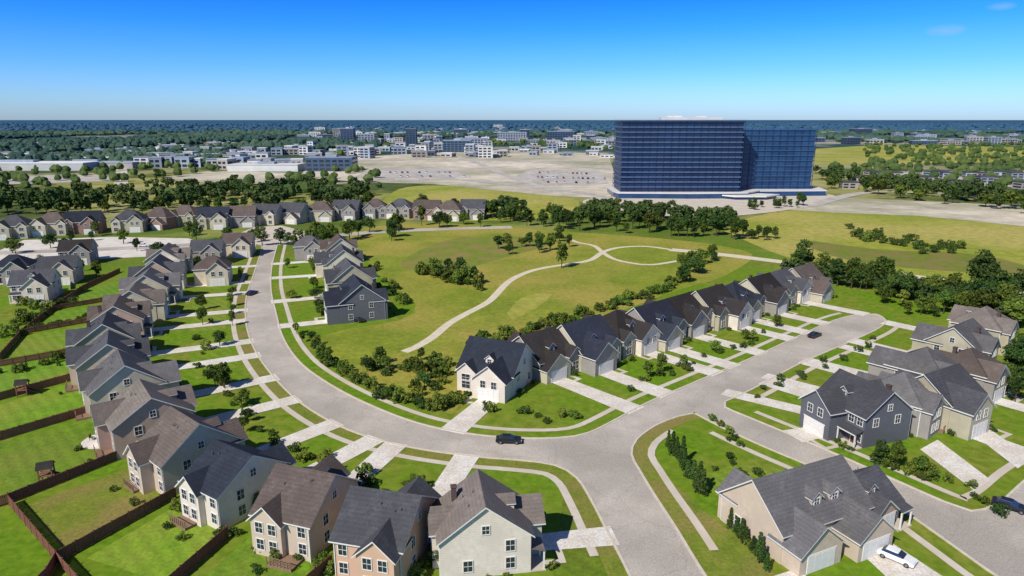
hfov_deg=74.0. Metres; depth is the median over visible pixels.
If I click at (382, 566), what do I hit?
window
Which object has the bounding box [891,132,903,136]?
building
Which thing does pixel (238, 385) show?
driveway
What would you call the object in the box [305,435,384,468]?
driveway
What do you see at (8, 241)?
tree
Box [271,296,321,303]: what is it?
driveway
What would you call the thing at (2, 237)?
garage door
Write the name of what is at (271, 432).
shrub
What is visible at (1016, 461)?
driveway
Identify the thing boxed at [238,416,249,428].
tree
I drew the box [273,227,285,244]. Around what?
tree
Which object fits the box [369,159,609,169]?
road
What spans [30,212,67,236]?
house
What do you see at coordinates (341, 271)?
house
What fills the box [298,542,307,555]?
window
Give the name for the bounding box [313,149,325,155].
apartment building
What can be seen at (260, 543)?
window
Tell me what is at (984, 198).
tree
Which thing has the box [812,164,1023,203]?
belt wood
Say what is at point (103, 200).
tree
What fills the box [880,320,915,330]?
driveway
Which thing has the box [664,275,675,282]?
shrub
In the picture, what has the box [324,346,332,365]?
tree
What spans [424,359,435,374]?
tree
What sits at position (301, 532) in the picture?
window
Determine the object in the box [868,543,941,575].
driveway
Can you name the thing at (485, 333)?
shrub
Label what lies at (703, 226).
tree
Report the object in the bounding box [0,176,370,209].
village wood
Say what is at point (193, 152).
apartment building
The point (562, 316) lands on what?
shrub
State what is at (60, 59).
sky
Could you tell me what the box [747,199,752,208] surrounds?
tree
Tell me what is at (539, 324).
shrub
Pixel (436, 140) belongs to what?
building
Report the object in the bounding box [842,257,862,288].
tree
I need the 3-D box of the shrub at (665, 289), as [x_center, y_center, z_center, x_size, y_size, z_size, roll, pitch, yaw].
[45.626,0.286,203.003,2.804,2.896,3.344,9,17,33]
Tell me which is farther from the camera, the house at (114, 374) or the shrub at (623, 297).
the shrub at (623, 297)
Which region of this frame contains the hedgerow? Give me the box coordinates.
[780,258,1023,315]
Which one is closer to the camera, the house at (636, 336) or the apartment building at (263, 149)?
the house at (636, 336)
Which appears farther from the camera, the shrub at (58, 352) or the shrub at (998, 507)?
the shrub at (58, 352)
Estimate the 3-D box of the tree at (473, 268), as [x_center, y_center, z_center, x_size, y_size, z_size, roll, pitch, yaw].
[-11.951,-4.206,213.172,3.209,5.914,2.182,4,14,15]
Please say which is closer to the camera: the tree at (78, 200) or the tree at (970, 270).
the tree at (970, 270)
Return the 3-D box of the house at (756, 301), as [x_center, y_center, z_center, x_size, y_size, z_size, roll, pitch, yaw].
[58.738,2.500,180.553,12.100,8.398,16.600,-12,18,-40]
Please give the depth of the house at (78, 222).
306.36 m
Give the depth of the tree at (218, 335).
153.82 m
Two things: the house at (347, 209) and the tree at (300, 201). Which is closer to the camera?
the house at (347, 209)
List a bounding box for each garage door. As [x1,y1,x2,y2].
[0,235,6,239]
[27,295,44,302]
[32,231,43,236]
[61,277,69,284]
[83,229,94,234]
[129,227,140,232]
[151,225,159,229]
[210,278,225,286]
[214,225,223,229]
[235,251,247,257]
[242,222,251,227]
[286,219,294,224]
[320,217,328,221]
[477,387,499,402]
[551,366,567,382]
[599,359,613,375]
[644,341,656,354]
[668,337,679,350]
[693,325,704,337]
[740,317,749,328]
[752,310,759,320]
[778,304,786,314]
[802,294,809,303]
[803,414,824,437]
[806,546,836,574]
[823,292,830,302]
[861,533,890,561]
[883,510,896,525]
[971,419,988,438]
[993,386,1003,402]
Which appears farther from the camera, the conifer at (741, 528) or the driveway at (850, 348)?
the driveway at (850, 348)
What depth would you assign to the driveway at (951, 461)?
101.76 m
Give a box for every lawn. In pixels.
[0,355,68,391]
[0,383,83,430]
[0,418,98,492]
[5,325,86,357]
[44,303,101,326]
[74,282,117,301]
[87,503,231,575]
[186,339,239,379]
[189,298,227,331]
[206,538,310,575]
[554,498,607,575]
[706,464,784,496]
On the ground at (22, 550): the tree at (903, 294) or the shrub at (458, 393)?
the tree at (903, 294)
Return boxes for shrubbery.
[0,223,997,568]
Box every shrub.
[0,324,10,338]
[8,316,21,325]
[9,323,19,332]
[10,363,23,372]
[15,310,29,321]
[16,329,27,335]
[16,361,28,369]
[19,296,30,305]
[26,311,38,320]
[27,298,39,309]
[40,358,50,364]
[43,300,53,309]
[49,350,63,357]
[67,295,78,301]
[128,496,139,505]
[161,520,172,529]
[169,497,181,512]
[174,531,186,541]
[192,334,200,339]
[200,339,212,350]
[212,526,229,535]
[214,380,227,385]
[223,390,231,395]
[229,526,243,535]
[252,566,262,575]
[255,425,263,431]
[267,428,274,436]
[268,434,280,446]
[269,548,285,560]
[288,441,300,453]
[292,449,308,462]
[292,553,303,560]
[305,452,315,459]
[306,331,316,338]
[309,334,320,344]
[310,341,319,348]
[312,557,327,566]
[315,342,325,354]
[316,352,324,358]
[316,452,327,462]
[317,550,328,559]
[320,357,328,364]
[323,448,333,455]
[323,566,333,575]
[326,559,334,574]
[328,358,338,367]
[336,364,353,372]
[337,360,348,368]
[339,368,348,376]
[353,371,368,384]
[354,462,372,475]
[355,471,370,486]
[362,375,378,388]
[365,475,375,487]
[371,357,380,367]
[371,385,379,394]
[371,386,384,398]
[380,368,390,375]
[384,366,394,374]
[384,383,395,399]
[386,288,396,295]
[388,279,395,287]
[388,385,397,400]
[392,386,404,403]
[394,294,409,303]
[400,391,414,403]
[402,362,415,370]
[403,356,417,363]
[405,473,425,483]
[407,562,425,575]
[408,377,421,389]
[412,394,424,404]
[414,369,427,378]
[415,261,428,274]
[416,385,423,395]
[416,397,427,408]
[417,557,429,567]
[423,264,435,272]
[424,398,436,411]
[428,257,441,269]
[428,351,441,359]
[429,268,440,276]
[429,381,442,390]
[431,366,443,377]
[432,391,442,403]
[432,396,447,410]
[433,266,444,275]
[435,360,447,367]
[435,375,447,384]
[439,364,450,376]
[440,268,456,280]
[440,394,455,403]
[443,355,452,364]
[446,269,455,283]
[446,390,466,401]
[452,270,472,283]
[453,263,471,284]
[469,272,484,283]
[473,281,483,289]
[477,331,491,337]
[482,400,491,411]
[487,402,496,411]
[488,333,505,339]
[495,330,507,337]
[497,325,511,333]
[516,405,531,414]
[519,327,529,333]
[525,325,533,331]
[526,322,536,329]
[535,322,541,329]
[538,317,548,325]
[542,416,550,423]
[546,312,557,323]
[550,560,557,568]
[551,316,563,326]
[552,312,571,320]
[558,407,566,417]
[563,314,573,323]
[567,409,581,418]
[573,304,582,316]
[579,306,588,315]
[584,310,594,315]
[594,302,605,310]
[605,302,614,309]
[612,297,620,304]
[616,295,631,304]
[622,289,632,299]
[641,374,649,380]
[642,292,654,299]
[646,286,659,292]
[653,284,663,292]
[654,367,664,375]
[662,283,669,291]
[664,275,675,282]
[664,280,674,289]
[681,364,692,369]
[708,413,716,420]
[716,420,724,426]
[724,425,734,433]
[725,452,734,459]
[730,433,738,439]
[735,440,744,446]
[743,538,751,546]
[751,467,763,477]
[773,381,784,386]
[838,440,847,449]
[861,230,874,241]
[870,454,884,464]
[875,232,886,239]
[884,461,899,470]
[891,238,903,245]
[903,463,916,475]
[906,233,919,240]
[909,460,921,474]
[912,242,925,248]
[916,472,931,480]
[924,465,940,481]
[925,461,939,475]
[928,245,940,252]
[942,472,953,482]
[955,240,965,248]
[964,479,978,488]
[969,491,980,499]
[978,495,990,504]
[990,503,1010,518]
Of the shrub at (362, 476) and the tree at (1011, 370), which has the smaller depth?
the shrub at (362, 476)
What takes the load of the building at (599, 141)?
on the ground at (22, 550)
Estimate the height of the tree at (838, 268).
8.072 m
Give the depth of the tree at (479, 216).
324.33 m
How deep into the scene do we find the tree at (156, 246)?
248.14 m
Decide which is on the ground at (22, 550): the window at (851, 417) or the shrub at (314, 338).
the shrub at (314, 338)
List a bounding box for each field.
[383,185,578,220]
[724,210,1023,281]
[812,145,1023,164]
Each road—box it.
[0,226,511,254]
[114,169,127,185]
[246,245,1023,575]
[336,178,626,199]
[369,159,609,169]
[455,155,565,191]
[802,191,981,206]
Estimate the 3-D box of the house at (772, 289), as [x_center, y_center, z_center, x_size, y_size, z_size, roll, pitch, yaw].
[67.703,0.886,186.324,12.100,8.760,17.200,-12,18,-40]
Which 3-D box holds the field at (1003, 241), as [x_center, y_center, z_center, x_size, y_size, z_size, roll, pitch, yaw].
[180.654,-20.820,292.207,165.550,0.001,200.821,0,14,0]
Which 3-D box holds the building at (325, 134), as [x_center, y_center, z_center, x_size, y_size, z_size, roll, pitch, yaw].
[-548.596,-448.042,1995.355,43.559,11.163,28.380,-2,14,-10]
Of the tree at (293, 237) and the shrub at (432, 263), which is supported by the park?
the shrub at (432, 263)
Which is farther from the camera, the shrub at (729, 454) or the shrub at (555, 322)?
the shrub at (555, 322)
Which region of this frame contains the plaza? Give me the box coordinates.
[583,194,833,216]
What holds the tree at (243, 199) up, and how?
on the ground at (22, 550)
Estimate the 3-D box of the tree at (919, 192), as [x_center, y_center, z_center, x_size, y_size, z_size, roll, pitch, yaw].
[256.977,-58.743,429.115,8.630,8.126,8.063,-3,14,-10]
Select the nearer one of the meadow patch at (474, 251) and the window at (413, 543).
the window at (413, 543)
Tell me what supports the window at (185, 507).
in the house at (220, 483)
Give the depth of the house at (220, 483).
86.68 m
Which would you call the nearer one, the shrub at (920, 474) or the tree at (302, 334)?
the shrub at (920, 474)
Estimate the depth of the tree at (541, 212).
331.60 m
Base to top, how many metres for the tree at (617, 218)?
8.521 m
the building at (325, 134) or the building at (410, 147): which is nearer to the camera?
the building at (410, 147)
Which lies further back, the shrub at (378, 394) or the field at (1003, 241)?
the field at (1003, 241)
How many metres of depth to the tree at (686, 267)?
213.26 m
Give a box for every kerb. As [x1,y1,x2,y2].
[245,239,631,575]
[270,240,862,438]
[630,412,706,575]
[694,412,997,575]
[724,401,1023,511]
[725,314,885,401]
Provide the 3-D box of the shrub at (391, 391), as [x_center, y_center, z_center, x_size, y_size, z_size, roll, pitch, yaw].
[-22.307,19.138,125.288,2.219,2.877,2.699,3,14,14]
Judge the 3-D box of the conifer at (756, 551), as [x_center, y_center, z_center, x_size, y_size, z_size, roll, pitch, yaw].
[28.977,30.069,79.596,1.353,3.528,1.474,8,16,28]
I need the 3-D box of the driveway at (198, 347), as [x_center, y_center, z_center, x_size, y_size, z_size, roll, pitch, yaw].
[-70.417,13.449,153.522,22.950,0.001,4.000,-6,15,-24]
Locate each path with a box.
[401,246,669,352]
[564,237,678,264]
[669,248,1023,295]
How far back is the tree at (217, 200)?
375.30 m
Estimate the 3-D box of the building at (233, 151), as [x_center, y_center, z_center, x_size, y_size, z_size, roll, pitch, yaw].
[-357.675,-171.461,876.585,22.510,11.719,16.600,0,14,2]
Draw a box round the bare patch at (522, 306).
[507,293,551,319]
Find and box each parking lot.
[354,168,470,180]
[515,169,608,184]
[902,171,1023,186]
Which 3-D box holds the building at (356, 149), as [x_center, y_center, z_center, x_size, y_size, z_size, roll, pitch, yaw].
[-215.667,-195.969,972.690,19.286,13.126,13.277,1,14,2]
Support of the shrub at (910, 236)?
on the field at (1003, 241)
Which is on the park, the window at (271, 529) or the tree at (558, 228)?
the tree at (558, 228)
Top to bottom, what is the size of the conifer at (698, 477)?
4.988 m
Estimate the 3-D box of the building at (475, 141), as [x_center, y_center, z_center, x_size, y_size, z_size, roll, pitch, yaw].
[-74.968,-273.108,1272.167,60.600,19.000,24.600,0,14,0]
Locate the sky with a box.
[0,0,1023,119]
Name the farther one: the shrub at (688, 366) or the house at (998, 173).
the house at (998, 173)
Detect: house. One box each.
[0,215,32,239]
[0,254,36,285]
[7,268,62,303]
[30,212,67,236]
[35,255,84,284]
[56,239,98,264]
[63,210,106,234]
[65,312,145,346]
[65,329,150,393]
[74,349,181,420]
[86,295,154,337]
[89,379,200,459]
[102,281,170,321]
[110,209,149,232]
[118,267,182,304]
[123,406,248,494]
[127,254,187,288]
[143,243,193,272]
[145,207,176,229]
[169,439,296,530]
[170,205,197,226]
[189,239,226,263]
[192,256,232,286]
[196,207,229,229]
[222,232,255,257]
[223,205,256,227]
[246,454,361,572]
[252,203,283,225]
[279,202,310,224]
[293,235,320,261]
[307,201,334,221]
[313,244,363,276]
[319,233,357,251]
[322,274,388,324]
[323,257,376,290]
[328,476,441,575]
[332,200,362,220]
[362,198,387,218]
[386,198,412,218]
[412,200,441,219]
[421,469,545,575]
[433,200,463,221]
[455,335,534,403]
[460,199,486,219]
[507,324,580,383]
[545,314,623,376]
[582,309,662,358]
[619,299,688,351]
[643,291,713,338]
[692,283,754,331]
[714,282,766,320]
[715,454,898,575]
[733,272,791,315]
[756,267,813,306]
[775,262,834,302]
[798,368,915,449]
[838,180,858,188]
[853,176,863,183]
[853,464,913,530]
[856,371,946,439]
[863,170,877,174]
[866,345,955,375]
[885,171,903,174]
[896,363,996,440]
[910,318,1000,359]
[919,175,934,180]
[923,170,939,177]
[934,346,1010,402]
[939,171,955,178]
[947,304,1018,355]
[961,171,976,177]
[969,171,986,175]
[975,175,993,182]
[984,170,1002,175]
[1006,171,1023,178]
[1012,180,1023,188]
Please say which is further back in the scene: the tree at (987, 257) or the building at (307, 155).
the building at (307, 155)
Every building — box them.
[0,151,19,154]
[0,160,100,170]
[72,159,137,168]
[84,147,102,151]
[133,156,151,163]
[148,156,163,167]
[159,152,174,155]
[160,156,177,167]
[162,143,184,147]
[170,153,187,155]
[174,156,195,167]
[182,151,199,153]
[193,157,203,166]
[200,146,210,149]
[205,158,218,164]
[217,158,236,169]
[222,154,233,157]
[226,150,244,153]
[227,161,305,170]
[231,156,249,162]
[233,153,247,156]
[237,149,261,153]
[240,147,255,150]
[247,159,262,162]
[248,154,255,158]
[255,152,270,158]
[257,147,267,151]
[260,158,276,160]
[270,148,282,154]
[274,158,290,162]
[283,147,298,154]
[284,145,297,147]
[290,158,302,162]
[297,134,309,136]
[299,145,311,154]
[305,154,319,156]
[305,154,357,170]
[306,141,316,144]
[306,151,321,155]
[309,131,320,136]
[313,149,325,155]
[314,127,326,129]
[317,133,332,136]
[332,128,339,134]
[335,145,348,155]
[340,127,355,140]
[353,146,362,155]
[358,132,376,142]
[359,146,374,158]
[378,145,391,150]
[384,133,392,139]
[391,145,406,153]
[394,137,405,141]
[395,142,405,146]
[405,128,417,145]
[406,145,414,149]
[411,149,426,157]
[415,145,427,153]
[421,142,430,149]
[422,133,434,138]
[427,150,436,155]
[433,139,439,146]
[434,141,442,151]
[441,152,455,156]
[443,138,471,151]
[454,128,467,136]
[461,137,487,144]
[465,144,474,150]
[472,151,477,156]
[478,146,492,157]
[483,140,491,145]
[497,131,526,140]
[497,150,507,156]
[509,146,518,150]
[520,129,529,137]
[528,138,538,141]
[529,151,538,154]
[530,145,540,151]
[543,149,556,152]
[546,142,557,150]
[547,130,573,140]
[547,139,560,142]
[557,141,566,147]
[559,152,572,155]
[565,139,576,144]
[573,135,580,140]
[584,130,597,135]
[586,150,598,154]
[590,136,605,140]
[591,146,602,149]
[596,139,605,145]
[600,154,614,157]
[606,140,614,144]
[815,137,825,141]
[841,136,860,143]
[849,128,872,133]
[864,138,884,144]
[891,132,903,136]
[907,135,930,137]
[908,139,937,143]
[916,133,936,137]
[940,139,961,144]
[964,135,983,140]
[983,136,1002,143]
[1002,137,1017,143]
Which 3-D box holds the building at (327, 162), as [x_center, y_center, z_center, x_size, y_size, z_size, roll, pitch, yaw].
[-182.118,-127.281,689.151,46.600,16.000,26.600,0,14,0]
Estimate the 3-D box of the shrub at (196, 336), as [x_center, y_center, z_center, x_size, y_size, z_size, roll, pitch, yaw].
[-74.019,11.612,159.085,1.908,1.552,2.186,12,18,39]
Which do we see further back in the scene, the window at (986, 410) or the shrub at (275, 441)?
the window at (986, 410)
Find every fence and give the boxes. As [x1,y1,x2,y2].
[0,267,119,358]
[0,348,64,365]
[0,373,70,399]
[0,405,85,439]
[0,451,117,506]
[7,494,77,575]
[24,317,86,332]
[37,550,56,575]
[53,297,102,309]
[55,486,176,563]
[168,525,228,575]
[306,553,332,575]
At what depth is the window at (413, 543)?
76.62 m
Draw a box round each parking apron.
[0,237,191,259]
[241,226,304,245]
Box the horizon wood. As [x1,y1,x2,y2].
[0,122,1023,132]
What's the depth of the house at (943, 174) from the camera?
593.82 m
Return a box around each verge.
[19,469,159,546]
[235,244,627,575]
[633,414,726,575]
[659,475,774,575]
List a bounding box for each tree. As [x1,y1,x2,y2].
[0,195,13,213]
[3,237,16,252]
[9,240,23,253]
[27,196,40,213]
[38,200,49,212]
[38,233,57,248]
[55,204,70,212]
[66,229,74,239]
[71,191,87,210]
[88,231,94,238]
[90,220,99,233]
[90,260,100,275]
[94,264,101,276]
[99,199,107,212]
[101,203,109,212]
[115,229,128,243]
[127,198,137,209]
[132,238,139,248]
[138,204,146,212]
[149,242,163,248]
[152,196,165,207]
[183,220,192,235]
[191,221,202,239]
[194,256,200,265]
[195,196,211,206]
[195,293,206,308]
[195,307,207,323]
[202,364,216,386]
[212,330,227,345]
[212,362,230,387]
[213,197,222,206]
[216,365,232,387]
[221,226,232,232]
[226,293,232,304]
[227,198,238,205]
[228,286,236,293]
[228,309,235,325]
[229,304,235,309]
[231,393,249,406]
[237,266,242,276]
[237,388,249,394]
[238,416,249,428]
[239,407,253,416]
[240,196,247,204]
[252,193,261,202]
[252,492,258,505]
[253,225,269,245]
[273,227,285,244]
[283,232,291,244]
[284,289,297,295]
[285,258,289,267]
[289,229,304,242]
[292,322,299,333]
[293,198,307,203]
[299,331,305,341]
[303,228,311,235]
[307,256,313,271]
[307,288,321,298]
[309,188,321,201]
[309,221,319,229]
[309,226,329,239]
[309,277,317,287]
[313,279,318,286]
[313,298,323,306]
[315,304,323,315]
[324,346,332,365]
[326,223,333,230]
[327,227,338,238]
[328,191,339,203]
[339,218,358,239]
[347,369,361,379]
[355,221,361,236]
[359,216,375,231]
[360,355,372,368]
[361,191,371,202]
[363,377,368,389]
[373,346,386,359]
[379,355,391,365]
[380,386,393,399]
[386,219,393,237]
[386,227,396,240]
[389,214,405,222]
[390,220,403,236]
[391,213,399,224]
[412,358,424,372]
[416,193,425,199]
[416,205,425,224]
[417,347,424,357]
[418,371,431,386]
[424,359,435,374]
[427,547,438,561]
[431,211,447,227]
[442,214,452,226]
[443,258,452,267]
[448,262,462,269]
[456,256,466,269]
[458,212,468,224]
[469,266,478,274]
[477,213,482,226]
[483,202,489,217]
[487,199,498,218]
[493,235,502,248]
[497,210,506,219]
[500,233,512,244]
[504,202,519,219]
[504,244,513,251]
[506,206,515,221]
[515,210,522,219]
[518,237,525,246]
[521,207,531,225]
[525,232,532,246]
[529,215,535,222]
[535,231,544,238]
[536,209,548,224]
[536,237,543,252]
[539,213,548,226]
[545,232,556,249]
[546,202,557,222]
[549,205,567,224]
[554,224,564,231]
[554,231,564,241]
[556,242,568,267]
[561,209,567,224]
[566,234,571,243]
[567,210,574,226]
[574,205,590,230]
[588,206,600,227]
[597,209,605,222]
[607,214,612,225]
[611,210,621,217]
[612,213,620,231]
[623,222,629,230]
[626,204,640,228]
[636,213,643,226]
[642,211,656,232]
[642,360,653,373]
[654,208,664,228]
[654,214,664,229]
[656,352,667,367]
[665,215,677,236]
[674,218,684,236]
[676,252,687,263]
[676,265,684,279]
[679,261,691,281]
[679,354,687,364]
[680,211,692,236]
[686,250,694,261]
[687,256,705,272]
[688,219,700,237]
[692,249,709,258]
[695,209,708,225]
[699,223,707,233]
[707,212,725,235]
[707,244,717,259]
[708,340,721,349]
[711,250,717,257]
[727,209,737,237]
[730,217,743,239]
[740,219,748,236]
[740,328,749,336]
[745,229,757,238]
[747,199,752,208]
[749,329,757,337]
[756,225,762,237]
[762,226,769,237]
[771,226,778,235]
[772,314,782,326]
[773,200,782,207]
[781,195,786,204]
[788,251,804,262]
[794,239,813,260]
[796,192,802,201]
[799,194,806,204]
[815,251,830,267]
[826,178,839,187]
[828,258,843,265]
[829,261,846,285]
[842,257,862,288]
[852,262,872,288]
[862,177,871,188]
[862,179,870,189]
[863,265,872,289]
[868,256,895,279]
[869,177,887,194]
[872,279,892,290]
[872,439,890,457]
[878,284,897,303]
[887,274,895,295]
[889,440,906,461]
[891,269,919,292]
[893,285,912,298]
[894,183,909,197]
[896,289,910,306]
[902,301,913,314]
[911,185,921,199]
[911,455,930,468]
[913,189,926,199]
[914,294,928,314]
[920,296,936,314]
[921,274,939,285]
[924,278,941,289]
[927,277,946,293]
[932,305,940,317]
[934,289,952,313]
[941,190,951,203]
[944,272,962,303]
[945,188,962,202]
[951,286,969,302]
[954,290,970,305]
[958,278,973,289]
[966,249,1000,280]
[966,258,1001,287]
[968,286,999,307]
[970,278,988,292]
[979,193,997,206]
[985,277,1007,291]
[987,270,1016,284]
[991,195,1006,208]
[995,281,1016,313]
[1000,190,1023,208]
[1000,341,1023,363]
[1002,361,1021,372]
[1004,294,1023,320]
[1006,368,1022,392]
[1006,372,1019,392]
[1007,279,1023,295]
[1007,375,1023,401]
[1008,359,1023,366]
[1011,269,1023,293]
[1011,331,1023,342]
[1012,366,1023,374]
[1018,336,1023,348]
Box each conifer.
[665,430,670,447]
[668,431,675,455]
[672,436,678,458]
[675,442,679,457]
[677,435,688,464]
[679,450,687,470]
[683,460,690,478]
[683,462,691,478]
[688,459,696,481]
[693,461,706,492]
[697,468,708,495]
[726,507,733,528]
[732,517,739,534]
[736,518,745,539]
[740,526,750,544]
[748,535,756,552]
[753,532,762,558]
[756,540,766,563]
[762,552,771,572]
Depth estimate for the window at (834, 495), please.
82.54 m
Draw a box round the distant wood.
[0,129,1023,165]
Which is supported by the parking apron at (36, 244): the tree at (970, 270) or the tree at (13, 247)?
the tree at (13, 247)
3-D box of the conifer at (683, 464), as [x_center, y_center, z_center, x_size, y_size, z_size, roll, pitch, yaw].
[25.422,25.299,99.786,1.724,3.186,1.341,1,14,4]
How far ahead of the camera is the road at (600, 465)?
108.10 m
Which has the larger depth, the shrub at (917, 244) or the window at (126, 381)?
the shrub at (917, 244)
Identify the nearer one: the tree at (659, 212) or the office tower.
the tree at (659, 212)
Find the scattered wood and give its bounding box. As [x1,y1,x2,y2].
[0,138,1023,197]
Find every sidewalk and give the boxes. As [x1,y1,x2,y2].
[231,237,598,555]
[279,229,841,430]
[648,429,718,549]
[710,432,973,575]
[754,411,1014,501]
[761,327,897,396]
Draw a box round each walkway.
[465,395,473,403]
[545,549,565,564]
[811,440,840,448]
[991,427,1012,438]
[1008,394,1023,401]
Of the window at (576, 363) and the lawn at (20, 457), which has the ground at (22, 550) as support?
the lawn at (20, 457)
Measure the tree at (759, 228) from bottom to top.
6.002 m
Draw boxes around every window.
[35,287,40,292]
[109,392,116,400]
[123,378,130,385]
[128,456,132,468]
[130,471,135,483]
[133,460,138,472]
[134,425,142,435]
[135,476,140,487]
[149,409,156,417]
[157,468,161,477]
[158,480,163,492]
[181,488,187,500]
[182,458,191,470]
[183,503,189,516]
[189,492,195,505]
[191,507,197,520]
[197,440,204,449]
[209,498,215,509]
[211,512,217,525]
[236,487,244,501]
[237,502,246,516]
[249,466,256,477]
[254,521,263,533]
[256,537,265,550]
[267,524,276,536]
[268,540,277,552]
[296,527,305,539]
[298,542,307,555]
[322,511,328,527]
[323,528,329,543]
[332,488,336,500]
[337,544,347,556]
[338,561,348,574]
[361,557,371,570]
[369,302,373,307]
[377,559,387,573]
[411,533,415,550]
[411,551,415,566]
[417,508,421,521]
[461,373,469,381]
[461,379,470,388]
[463,560,472,572]
[480,380,485,388]
[481,525,489,535]
[491,382,496,390]
[505,539,515,551]
[505,556,515,568]
[572,360,578,369]
[626,340,632,347]
[626,346,631,354]
[707,320,711,328]
[734,513,740,526]
[807,402,813,412]
[813,497,820,504]
[817,407,823,417]
[831,491,837,498]
[848,413,854,422]
[855,434,861,443]
[856,417,863,427]
[872,418,879,427]
[887,404,893,411]
[894,414,900,423]
[937,407,941,417]
[949,337,954,342]
[976,410,981,420]
[983,408,988,417]
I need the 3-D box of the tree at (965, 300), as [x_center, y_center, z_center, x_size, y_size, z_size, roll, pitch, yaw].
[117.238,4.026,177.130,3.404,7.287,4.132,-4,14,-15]
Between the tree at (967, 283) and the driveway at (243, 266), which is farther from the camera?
the driveway at (243, 266)
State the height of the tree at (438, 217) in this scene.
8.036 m
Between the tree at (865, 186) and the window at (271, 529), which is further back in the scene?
the tree at (865, 186)
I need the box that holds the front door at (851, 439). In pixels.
[849,434,856,443]
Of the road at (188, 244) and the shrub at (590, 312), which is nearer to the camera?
the shrub at (590, 312)
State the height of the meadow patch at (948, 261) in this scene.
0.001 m
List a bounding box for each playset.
[13,379,41,396]
[35,460,60,480]
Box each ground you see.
[0,120,1023,575]
[8,174,109,183]
[160,171,285,183]
[302,151,613,197]
[790,198,1023,225]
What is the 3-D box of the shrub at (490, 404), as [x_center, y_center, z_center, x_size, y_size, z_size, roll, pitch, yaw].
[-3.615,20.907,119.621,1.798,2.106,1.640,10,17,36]
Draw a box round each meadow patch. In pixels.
[400,237,547,271]
[800,240,1023,273]
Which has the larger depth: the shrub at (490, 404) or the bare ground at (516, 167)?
the bare ground at (516, 167)
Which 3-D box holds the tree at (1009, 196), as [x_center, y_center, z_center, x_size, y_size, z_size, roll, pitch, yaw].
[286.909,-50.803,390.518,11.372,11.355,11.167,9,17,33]
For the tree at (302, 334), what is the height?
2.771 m
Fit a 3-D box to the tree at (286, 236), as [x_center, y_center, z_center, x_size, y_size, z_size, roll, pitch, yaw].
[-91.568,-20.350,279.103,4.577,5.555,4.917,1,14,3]
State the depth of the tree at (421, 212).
329.28 m
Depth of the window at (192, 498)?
85.56 m
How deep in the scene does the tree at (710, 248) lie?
247.52 m
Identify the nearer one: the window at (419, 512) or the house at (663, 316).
the window at (419, 512)
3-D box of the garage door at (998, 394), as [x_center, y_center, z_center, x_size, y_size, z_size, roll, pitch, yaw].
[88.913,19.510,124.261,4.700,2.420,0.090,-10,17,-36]
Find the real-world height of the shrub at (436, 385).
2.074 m
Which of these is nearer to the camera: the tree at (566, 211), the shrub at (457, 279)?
the shrub at (457, 279)
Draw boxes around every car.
[138,243,149,246]
[245,290,257,295]
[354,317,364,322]
[495,433,521,444]
[807,331,821,338]
[877,545,917,567]
[991,496,1023,514]
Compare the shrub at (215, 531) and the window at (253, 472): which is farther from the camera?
the window at (253, 472)
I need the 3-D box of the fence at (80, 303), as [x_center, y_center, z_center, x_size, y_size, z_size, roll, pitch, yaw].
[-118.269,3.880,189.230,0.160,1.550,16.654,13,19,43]
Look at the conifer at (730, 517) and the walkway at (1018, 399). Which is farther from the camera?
the walkway at (1018, 399)
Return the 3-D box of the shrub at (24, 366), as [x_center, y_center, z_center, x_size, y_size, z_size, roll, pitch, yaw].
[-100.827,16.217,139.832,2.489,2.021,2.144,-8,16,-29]
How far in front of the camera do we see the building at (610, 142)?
1358.81 m
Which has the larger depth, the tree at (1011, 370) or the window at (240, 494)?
the tree at (1011, 370)
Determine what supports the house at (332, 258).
on the ground at (22, 550)
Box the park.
[320,195,752,413]
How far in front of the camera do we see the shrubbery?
152.89 m
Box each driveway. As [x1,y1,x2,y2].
[151,338,254,355]
[152,318,246,331]
[167,308,247,317]
[178,352,261,369]
[182,291,246,298]
[186,281,252,286]
[193,374,279,396]
[205,395,301,421]
[232,265,257,267]
[257,419,343,450]
[271,261,308,264]
[271,274,315,279]
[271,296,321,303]
[277,320,326,328]
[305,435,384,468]
[348,442,405,486]
[432,453,478,495]
[440,399,497,433]
[542,526,619,550]
[553,378,643,413]
[600,371,674,397]
[647,351,723,375]
[670,347,740,368]
[696,335,768,355]
[721,389,800,413]
[742,326,797,340]
[752,319,811,334]
[758,380,810,396]
[761,374,818,391]
[775,571,805,575]
[781,313,831,325]
[783,428,820,441]
[798,358,854,374]
[803,301,868,315]
[805,358,867,374]
[838,345,871,355]
[847,338,908,351]
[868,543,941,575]
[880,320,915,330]
[920,440,989,490]
[973,433,1023,457]
[986,429,1023,467]
[995,398,1023,411]
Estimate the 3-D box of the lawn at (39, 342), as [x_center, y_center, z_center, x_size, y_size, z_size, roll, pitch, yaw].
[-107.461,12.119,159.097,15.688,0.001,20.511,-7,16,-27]
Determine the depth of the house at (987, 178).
549.36 m
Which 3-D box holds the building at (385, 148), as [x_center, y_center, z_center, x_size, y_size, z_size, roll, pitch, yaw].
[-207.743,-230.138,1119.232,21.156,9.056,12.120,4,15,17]
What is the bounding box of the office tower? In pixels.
[606,116,826,199]
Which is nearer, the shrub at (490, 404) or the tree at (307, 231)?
the shrub at (490, 404)
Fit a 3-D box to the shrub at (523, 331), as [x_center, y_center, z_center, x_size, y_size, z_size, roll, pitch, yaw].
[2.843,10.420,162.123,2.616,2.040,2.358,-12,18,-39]
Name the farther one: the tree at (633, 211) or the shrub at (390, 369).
the tree at (633, 211)
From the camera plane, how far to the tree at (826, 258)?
224.97 m
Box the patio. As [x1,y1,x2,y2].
[81,435,98,448]
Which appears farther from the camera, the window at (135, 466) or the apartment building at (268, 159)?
the apartment building at (268, 159)

